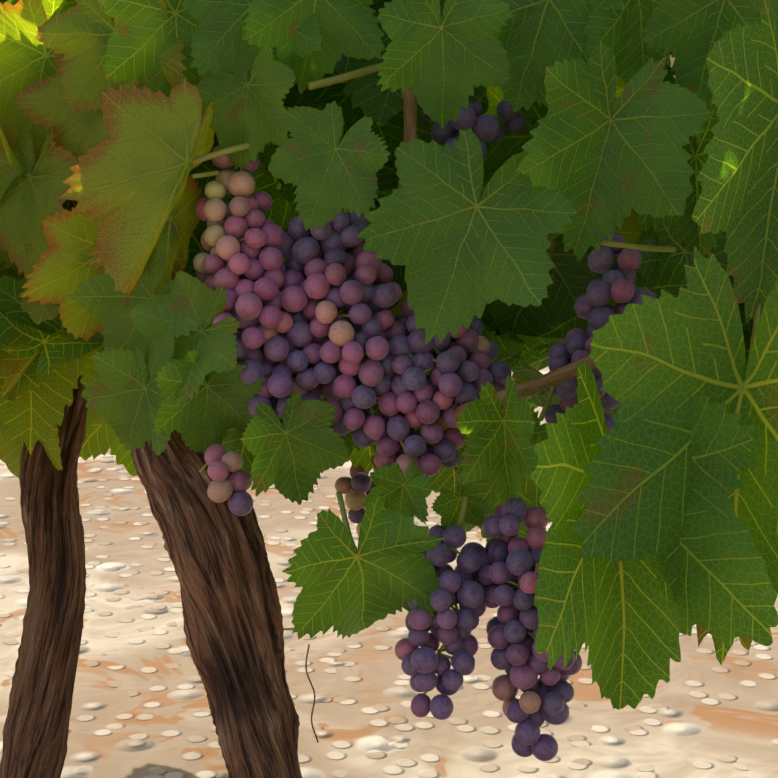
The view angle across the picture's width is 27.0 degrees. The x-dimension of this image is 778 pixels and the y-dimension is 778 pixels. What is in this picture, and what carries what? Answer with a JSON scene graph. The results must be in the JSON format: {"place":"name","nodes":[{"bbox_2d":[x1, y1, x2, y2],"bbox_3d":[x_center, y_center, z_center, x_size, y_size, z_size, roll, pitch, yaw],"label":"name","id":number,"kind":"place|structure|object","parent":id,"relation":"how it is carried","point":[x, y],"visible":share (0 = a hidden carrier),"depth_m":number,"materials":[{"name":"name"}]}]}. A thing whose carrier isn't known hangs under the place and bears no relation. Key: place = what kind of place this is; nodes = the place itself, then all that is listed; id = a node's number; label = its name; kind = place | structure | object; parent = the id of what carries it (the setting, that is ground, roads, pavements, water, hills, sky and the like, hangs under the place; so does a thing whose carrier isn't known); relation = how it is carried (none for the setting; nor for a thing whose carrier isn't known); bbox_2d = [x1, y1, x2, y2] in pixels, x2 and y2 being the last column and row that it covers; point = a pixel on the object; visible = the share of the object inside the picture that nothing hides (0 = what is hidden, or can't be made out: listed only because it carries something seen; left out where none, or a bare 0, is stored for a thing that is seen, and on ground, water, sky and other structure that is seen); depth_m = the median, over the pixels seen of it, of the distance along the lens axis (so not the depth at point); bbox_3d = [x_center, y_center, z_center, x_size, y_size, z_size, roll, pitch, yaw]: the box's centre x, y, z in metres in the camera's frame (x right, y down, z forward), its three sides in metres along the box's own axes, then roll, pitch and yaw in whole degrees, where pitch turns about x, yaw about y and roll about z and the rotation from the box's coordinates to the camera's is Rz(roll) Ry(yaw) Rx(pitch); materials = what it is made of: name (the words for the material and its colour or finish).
{"place":"outdoors","nodes":[
{"label":"outdoors","id":0,"kind":"place"},
{"bbox_2d":[0,0,763,471],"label":"vine leaves","id":1,"kind":"object","parent":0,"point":[46,360],"visible":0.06,"depth_m":1.10,"materials":[{"name":"green plant"}]},
{"bbox_2d":[143,0,760,701],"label":"green stalks","id":2,"kind":"object","parent":1,"relation":"attached to","point":[347,76],"visible":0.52,"depth_m":0.94,"materials":[{"name":"green plant"}]},
{"bbox_2d":[0,0,777,709],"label":"vine leaves","id":3,"kind":"object","parent":2,"relation":"attached to","point":[658,502],"visible":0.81,"depth_m":0.90,"materials":[{"name":"green plant"}]},
{"bbox_2d":[193,98,656,760],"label":"grapes","id":4,"kind":"object","parent":2,"relation":"hanging from","point":[317,348],"visible":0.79,"depth_m":0.95,"materials":[{"name":"purple food"}]},
{"bbox_2d":[276,87,744,742],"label":"canes","id":5,"kind":"object","parent":2,"relation":"attached to","point":[536,383],"visible":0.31,"depth_m":0.94,"materials":[{"name":"brown wood"}]},
{"bbox_2d":[0,367,777,777],"bbox_3d":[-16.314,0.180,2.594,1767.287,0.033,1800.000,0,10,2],"label":"ground","id":6,"kind":"structure","parent":0,"point":[140,707],"depth_m":1.75,"materials":[{"name":"soil"}]},
{"bbox_2d":[0,376,87,777],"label":"vine trunk","id":7,"kind":"object","parent":6,"relation":"on","point":[35,731],"visible":0.67,"depth_m":1.28,"materials":[{"name":"brown wood"}]},
{"bbox_2d":[131,362,301,777],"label":"vine trunk","id":8,"kind":"object","parent":6,"relation":"on","point":[231,606],"visible":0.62,"depth_m":0.97,"materials":[{"name":"brown plant"}]},
{"bbox_2d":[617,55,675,77],"label":"sky","id":9,"kind":"structure","parent":0,"point":[671,59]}
]}

